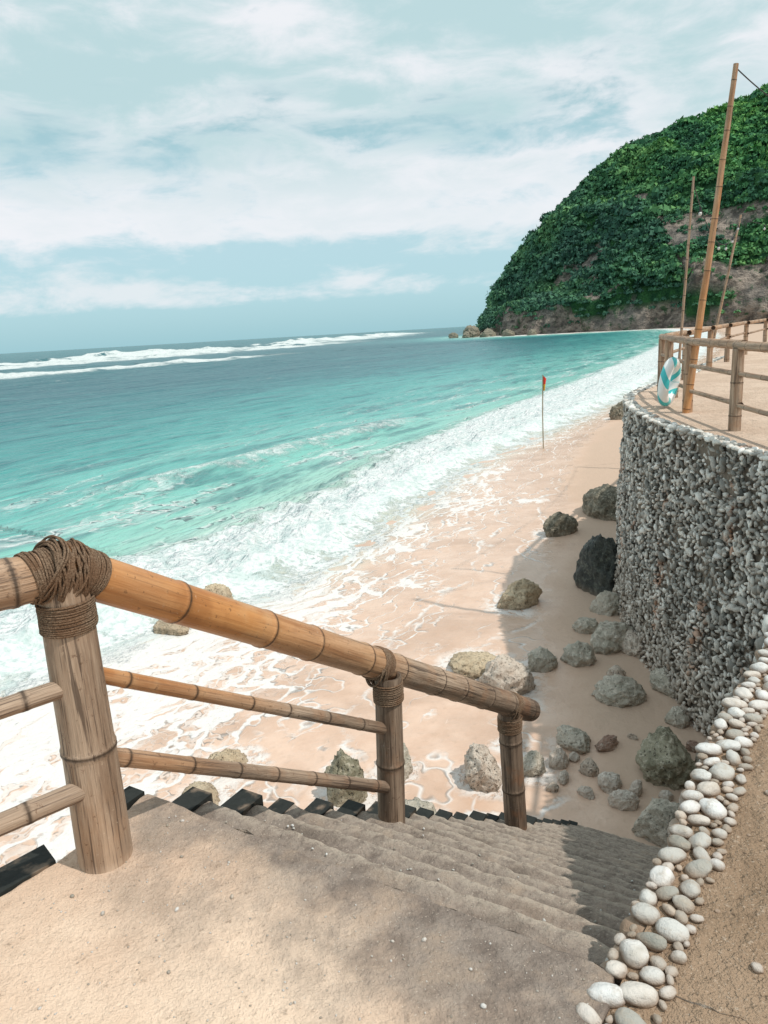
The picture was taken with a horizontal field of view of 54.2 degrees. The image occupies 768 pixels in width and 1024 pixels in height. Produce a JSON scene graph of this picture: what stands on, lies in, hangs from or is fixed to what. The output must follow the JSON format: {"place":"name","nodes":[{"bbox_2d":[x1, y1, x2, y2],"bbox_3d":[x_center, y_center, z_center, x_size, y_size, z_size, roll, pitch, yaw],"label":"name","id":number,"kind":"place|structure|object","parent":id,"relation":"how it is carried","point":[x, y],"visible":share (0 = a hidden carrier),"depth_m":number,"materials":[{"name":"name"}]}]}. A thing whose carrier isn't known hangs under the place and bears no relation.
{"place":"outdoors","nodes":[
{"label":"outdoors","id":0,"kind":"place"},
{"bbox_2d":[0,326,731,866],"bbox_3d":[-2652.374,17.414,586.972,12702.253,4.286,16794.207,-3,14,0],"label":"sea","id":1,"kind":"structure","parent":0,"point":[282,476],"depth_m":23.76,"materials":[{"name":"liquid"}]},
{"bbox_2d":[0,324,767,847],"bbox_3d":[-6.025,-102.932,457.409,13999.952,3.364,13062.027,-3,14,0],"label":"beach sand ground","id":2,"kind":"structure","parent":0,"point":[594,462],"depth_m":11.53,"materials":[{"name":"beige sand"}]},
{"bbox_2d":[153,620,189,635],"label":"beach rock","id":3,"kind":"object","parent":2,"relation":"on","point":[161,627],"visible":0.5,"depth_m":14.45,"materials":[{"name":"beige stone"}]},
{"bbox_2d":[181,781,220,805],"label":"beach rock","id":4,"kind":"object","parent":2,"relation":"on","point":[207,787],"visible":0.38,"depth_m":9.01,"materials":[{"name":"beige stone"}]},
{"bbox_2d":[205,583,233,598],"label":"beach rock","id":5,"kind":"object","parent":2,"relation":"on","point":[222,590],"visible":0.3,"depth_m":16.15,"materials":[{"name":"beige stone"}]},
{"bbox_2d":[208,748,247,762],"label":"beach rock","id":6,"kind":"object","parent":2,"relation":"on","point":[232,755],"visible":0.4,"depth_m":9.55,"materials":[{"name":"beige stone"}]},
{"bbox_2d":[0,794,614,1023],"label":"concrete landing","id":7,"kind":"object","parent":2,"relation":"on","point":[200,966],"visible":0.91,"depth_m":1.90,"materials":[{"name":"beige concrete"}]},
{"bbox_2d":[324,748,367,806],"bbox_3d":[-0.428,3.231,8.730,0.512,1.003,0.457,-3,14,0],"label":"beach rock","id":8,"kind":"object","parent":2,"relation":"on","point":[342,763],"visible":0.5,"depth_m":8.56,"materials":[{"name":"grey stone"}]},
{"bbox_2d":[0,786,746,1021],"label":"concrete staircase","id":9,"kind":"structure","parent":2,"relation":"on","point":[488,886],"depth_m":2.94,"materials":[{"name":"grey concrete"}]},
{"bbox_2d":[0,535,540,873],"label":"bamboo stair railing","id":10,"kind":"object","parent":9,"relation":"on","point":[62,585],"visible":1,"depth_m":2.27,"materials":[{"name":"wood"}]},
{"bbox_2d":[9,815,634,1023],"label":"loose gravel","id":11,"kind":"structure","parent":9,"relation":"on","point":[482,1005],"depth_m":1.92,"materials":[{"name":"grey gravel"}]},
{"bbox_2d":[403,743,412,779],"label":"beach rock","id":12,"kind":"object","parent":2,"relation":"on","point":[408,768],"visible":0.18,"depth_m":9.06,"materials":[{"name":"beige stone"}]},
{"bbox_2d":[405,797,435,814],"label":"beach rock","id":13,"kind":"object","parent":2,"relation":"on","point":[417,802],"visible":0.13,"depth_m":8.03,"materials":[{"name":"beige stone"}]},
{"bbox_2d":[448,332,458,337],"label":"sea rock","id":14,"kind":"object","parent":2,"relation":"on","point":[453,335],"visible":0.62,"depth_m":372.81,"materials":[{"name":"grey stone"}]},
{"bbox_2d":[462,331,469,337],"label":"sea rock","id":15,"kind":"object","parent":2,"relation":"on","point":[466,334],"visible":0.64,"depth_m":355.01,"materials":[{"name":"grey stone"}]},
{"bbox_2d":[463,325,479,337],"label":"sea rock","id":16,"kind":"object","parent":2,"relation":"on","point":[473,331],"visible":0.57,"depth_m":357.39,"materials":[{"name":"grey stone"}]},
{"bbox_2d":[448,651,496,678],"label":"beach rock","id":17,"kind":"object","parent":2,"relation":"on","point":[470,664],"visible":0.61,"depth_m":11.72,"materials":[{"name":"beige stone"}]},
{"bbox_2d":[464,743,501,793],"bbox_3d":[1.178,3.106,8.923,0.450,0.824,0.658,-3,14,0],"label":"beach rock","id":18,"kind":"object","parent":2,"relation":"on","point":[482,771],"visible":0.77,"depth_m":8.67,"materials":[{"name":"beige stone"}]},
{"bbox_2d":[480,328,495,336],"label":"sea rock","id":19,"kind":"object","parent":2,"relation":"on","point":[487,332],"visible":0.61,"depth_m":340.63,"materials":[{"name":"grey stone"}]},
{"bbox_2d":[478,654,535,694],"bbox_3d":[1.821,2.562,11.220,0.873,0.762,0.770,5,16,30],"label":"beach rock","id":20,"kind":"object","parent":2,"relation":"on","point":[504,671],"visible":0.64,"depth_m":10.92,"materials":[{"name":"grey stone"}]},
{"bbox_2d":[502,329,514,335],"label":"sea rock","id":21,"kind":"object","parent":2,"relation":"on","point":[506,332],"visible":0.61,"depth_m":329.23,"materials":[{"name":"grey stone"}]},
{"bbox_2d":[497,578,542,609],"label":"beach rock","id":22,"kind":"object","parent":2,"relation":"on","point":[523,593],"visible":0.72,"depth_m":14.33,"materials":[{"name":"beige stone"}]},
{"bbox_2d":[527,329,536,334],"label":"sea rock","id":23,"kind":"object","parent":2,"relation":"on","point":[532,332],"visible":0.62,"depth_m":320.46,"materials":[{"name":"grey stone"}]},
{"bbox_2d":[523,750,545,776],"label":"beach rock","id":24,"kind":"object","parent":2,"relation":"on","point":[533,764],"visible":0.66,"depth_m":8.93,"materials":[{"name":"grey stone"}]},
{"bbox_2d":[527,646,557,672],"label":"beach rock","id":25,"kind":"object","parent":2,"relation":"on","point":[541,659],"visible":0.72,"depth_m":11.61,"materials":[{"name":"grey stone"}]},
{"bbox_2d":[542,375,545,447],"bbox_3d":[6.918,-4.303,32.389,0.204,3.201,0.100,-3,14,0],"label":"beach warning flag","id":26,"kind":"object","parent":2,"relation":"on","point":[543,382],"visible":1,"depth_m":32.21,"materials":[{"name":"brown wood"}]},
{"bbox_2d":[546,782,558,792],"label":"beach rock","id":27,"kind":"object","parent":2,"relation":"on","point":[552,787],"visible":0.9,"depth_m":8.59,"materials":[{"name":"grey stone"}]},
{"bbox_2d":[549,745,568,769],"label":"beach rock","id":28,"kind":"object","parent":2,"relation":"on","point":[558,758],"visible":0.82,"depth_m":9.03,"materials":[{"name":"grey stone"}]},
{"bbox_2d":[543,512,577,537],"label":"beach rock","id":29,"kind":"object","parent":2,"relation":"on","point":[558,524],"visible":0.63,"depth_m":18.93,"materials":[{"name":"grey stone"}]},
{"bbox_2d":[558,770,568,785],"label":"beach rock","id":30,"kind":"object","parent":2,"relation":"on","point":[563,777],"visible":0.94,"depth_m":8.75,"materials":[{"name":"grey stone"}]},
{"bbox_2d":[556,725,590,753],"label":"beach rock","id":31,"kind":"object","parent":2,"relation":"on","point":[571,738],"visible":0.87,"depth_m":9.43,"materials":[{"name":"grey stone"}]},
{"bbox_2d":[568,751,579,762],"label":"beach rock","id":32,"kind":"object","parent":2,"relation":"on","point":[573,756],"visible":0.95,"depth_m":9.18,"materials":[{"name":"grey stone"}]},
{"bbox_2d":[560,640,596,666],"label":"beach rock","id":33,"kind":"object","parent":2,"relation":"on","point":[577,653],"visible":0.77,"depth_m":11.74,"materials":[{"name":"grey stone"}]},
{"bbox_2d":[572,617,597,633],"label":"beach rock","id":34,"kind":"object","parent":2,"relation":"on","point":[584,625],"visible":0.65,"depth_m":12.94,"materials":[{"name":"grey stone"}]},
{"bbox_2d":[577,785,594,799],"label":"beach rock","id":35,"kind":"object","parent":2,"relation":"on","point":[586,792],"visible":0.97,"depth_m":8.47,"materials":[{"name":"grey stone"}]},
{"bbox_2d":[578,757,598,776],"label":"beach rock","id":36,"kind":"object","parent":2,"relation":"on","point":[589,767],"visible":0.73,"depth_m":8.86,"materials":[{"name":"grey stone"}]},
{"bbox_2d":[573,534,619,595],"bbox_3d":[4.351,1.358,15.033,0.854,1.988,1.283,-10,15,-25],"label":"beach rock","id":37,"kind":"object","parent":2,"relation":"on","point":[596,565],"visible":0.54,"depth_m":14.60,"materials":[{"name":"black stone"}]},
{"bbox_2d":[582,483,618,520],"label":"beach rock","id":38,"kind":"object","parent":2,"relation":"on","point":[599,502],"visible":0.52,"depth_m":20.34,"materials":[{"name":"grey stone"}]},
{"bbox_2d":[589,590,621,615],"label":"beach rock","id":39,"kind":"object","parent":2,"relation":"on","point":[605,602],"visible":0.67,"depth_m":13.68,"materials":[{"name":"grey stone"}]},
{"bbox_2d":[595,734,618,751],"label":"beach rock","id":40,"kind":"object","parent":2,"relation":"on","point":[608,743],"visible":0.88,"depth_m":9.36,"materials":[{"name":"brown stone"}]},
{"bbox_2d":[597,771,621,793],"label":"beach rock","id":41,"kind":"object","parent":2,"relation":"on","point":[609,782],"visible":0.81,"depth_m":8.54,"materials":[{"name":"grey stone"}]},
{"bbox_2d":[590,620,633,654],"bbox_3d":[3.777,2.126,12.443,0.648,0.680,0.998,8,18,40],"label":"beach rock","id":42,"kind":"object","parent":2,"relation":"on","point":[607,637],"visible":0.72,"depth_m":12.14,"materials":[{"name":"grey stone"}]},
{"bbox_2d":[606,665,625,675],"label":"beach rock","id":43,"kind":"object","parent":2,"relation":"on","point":[616,669],"visible":0.66,"depth_m":11.28,"materials":[{"name":"grey stone"}]},
{"bbox_2d":[609,401,623,419],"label":"beach rock","id":44,"kind":"object","parent":2,"relation":"on","point":[616,412],"visible":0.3,"depth_m":40.39,"materials":[{"name":"grey stone"}]},
{"bbox_2d":[591,674,646,707],"bbox_3d":[3.343,2.597,10.610,0.771,0.504,0.592,-3,14,0],"label":"beach rock","id":45,"kind":"object","parent":2,"relation":"on","point":[619,691],"visible":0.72,"depth_m":10.47,"materials":[{"name":"grey stone"}]},
{"bbox_2d":[608,789,639,810],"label":"beach rock","id":46,"kind":"object","parent":2,"relation":"on","point":[623,800],"visible":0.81,"depth_m":8.21,"materials":[{"name":"grey stone"}]},
{"bbox_2d":[621,629,643,658],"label":"beach rock","id":47,"kind":"object","parent":2,"relation":"on","point":[631,643],"visible":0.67,"depth_m":11.96,"materials":[{"name":"grey stone"}]},
{"bbox_2d":[627,733,637,740],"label":"beach rock","id":48,"kind":"object","parent":2,"relation":"on","point":[631,736],"visible":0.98,"depth_m":9.56,"materials":[{"name":"grey stone"}]},
{"bbox_2d":[629,779,641,797],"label":"beach rock","id":49,"kind":"object","parent":2,"relation":"on","point":[636,787],"visible":0.74,"depth_m":8.45,"materials":[{"name":"grey stone"}]},
{"bbox_2d":[631,797,679,847],"bbox_3d":[2.968,3.276,7.776,0.622,0.669,0.542,-12,16,-33],"label":"beach rock","id":50,"kind":"object","parent":2,"relation":"on","point":[654,819],"visible":0.45,"depth_m":7.64,"materials":[{"name":"grey stone"}]},
{"bbox_2d":[649,667,675,698],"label":"beach rock","id":51,"kind":"object","parent":2,"relation":"on","point":[659,681],"visible":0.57,"depth_m":10.70,"materials":[{"name":"grey stone"}]},
{"bbox_2d":[635,726,696,790],"bbox_3d":[3.320,2.951,8.901,0.704,0.733,0.887,-3,14,0],"label":"beach rock","id":52,"kind":"object","parent":2,"relation":"on","point":[663,757],"visible":0.78,"depth_m":8.63,"materials":[{"name":"grey stone"}]},
{"bbox_2d":[658,790,673,801],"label":"beach rock","id":53,"kind":"object","parent":2,"relation":"on","point":[667,794],"visible":0.7,"depth_m":8.32,"materials":[{"name":"grey stone"}]},
{"bbox_2d":[664,706,689,728],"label":"beach rock","id":54,"kind":"object","parent":2,"relation":"on","point":[677,716],"visible":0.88,"depth_m":9.84,"materials":[{"name":"grey stone"}]},
{"bbox_2d":[603,351,767,1023],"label":"stone terrace","id":55,"kind":"structure","parent":2,"relation":"on","point":[690,588],"depth_m":9.12,"materials":[{"name":"grey stone"}]},
{"bbox_2d":[657,357,680,406],"bbox_3d":[4.713,-2.146,12.408,0.167,0.818,0.730,16,22,34],"label":"swim ring","id":56,"kind":"object","parent":55,"relation":"on","point":[669,381],"visible":1,"depth_m":12.24,"materials":[{"name":"plastic"}]},
{"bbox_2d":[576,628,767,1023],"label":"pebble kerb","id":57,"kind":"structure","parent":55,"relation":"on","point":[633,941],"depth_m":2.09,"materials":[{"name":"white stone"}]},
{"bbox_2d":[675,176,694,397],"bbox_3d":[5.410,-3.965,13.523,0.218,3.852,0.054,-3,14,0],"label":"bamboo light pole","id":58,"kind":"object","parent":55,"relation":"on","point":[686,271],"visible":0.81,"depth_m":13.42,"materials":[{"name":"brown wood"}]},
{"bbox_2d":[682,63,738,412],"bbox_3d":[4.854,-3.937,11.198,0.667,4.961,0.129,-5,14,-6],"label":"bamboo light pole","id":59,"kind":"object","parent":55,"relation":"on","point":[686,408],"visible":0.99,"depth_m":11.15,"materials":[{"name":"brown wood"}]},
{"bbox_2d":[694,69,767,249],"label":"string lights","id":60,"kind":"object","parent":59,"relation":"hanging from","point":[701,213],"visible":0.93,"depth_m":14.71,"materials":[{"name":"black"}]},
{"bbox_2d":[657,318,767,430],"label":"bamboo terrace railing","id":61,"kind":"object","parent":55,"relation":"on","point":[740,350],"visible":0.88,"depth_m":10.83,"materials":[{"name":"brown wood"}]},
{"bbox_2d":[713,215,741,337],"bbox_3d":[10.941,-7.159,24.148,0.881,4.464,0.104,-3,14,0],"label":"bamboo light pole","id":62,"kind":"object","parent":55,"relation":"on","point":[724,288],"visible":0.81,"depth_m":24.07,"materials":[{"name":"brown wood"}]},
{"bbox_2d":[685,740,698,752],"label":"beach rock","id":63,"kind":"object","parent":2,"relation":"on","point":[690,745],"visible":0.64,"depth_m":9.22,"materials":[{"name":"brown stone"}]},
{"bbox_2d":[0,0,767,353],"label":"sky","id":64,"kind":"structure","parent":0,"point":[172,171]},
{"bbox_2d":[475,83,767,335],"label":"forested headland","id":65,"kind":"structure","parent":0,"point":[603,247],"depth_m":321.09,"materials":[{"name":"green plant"}]}
]}

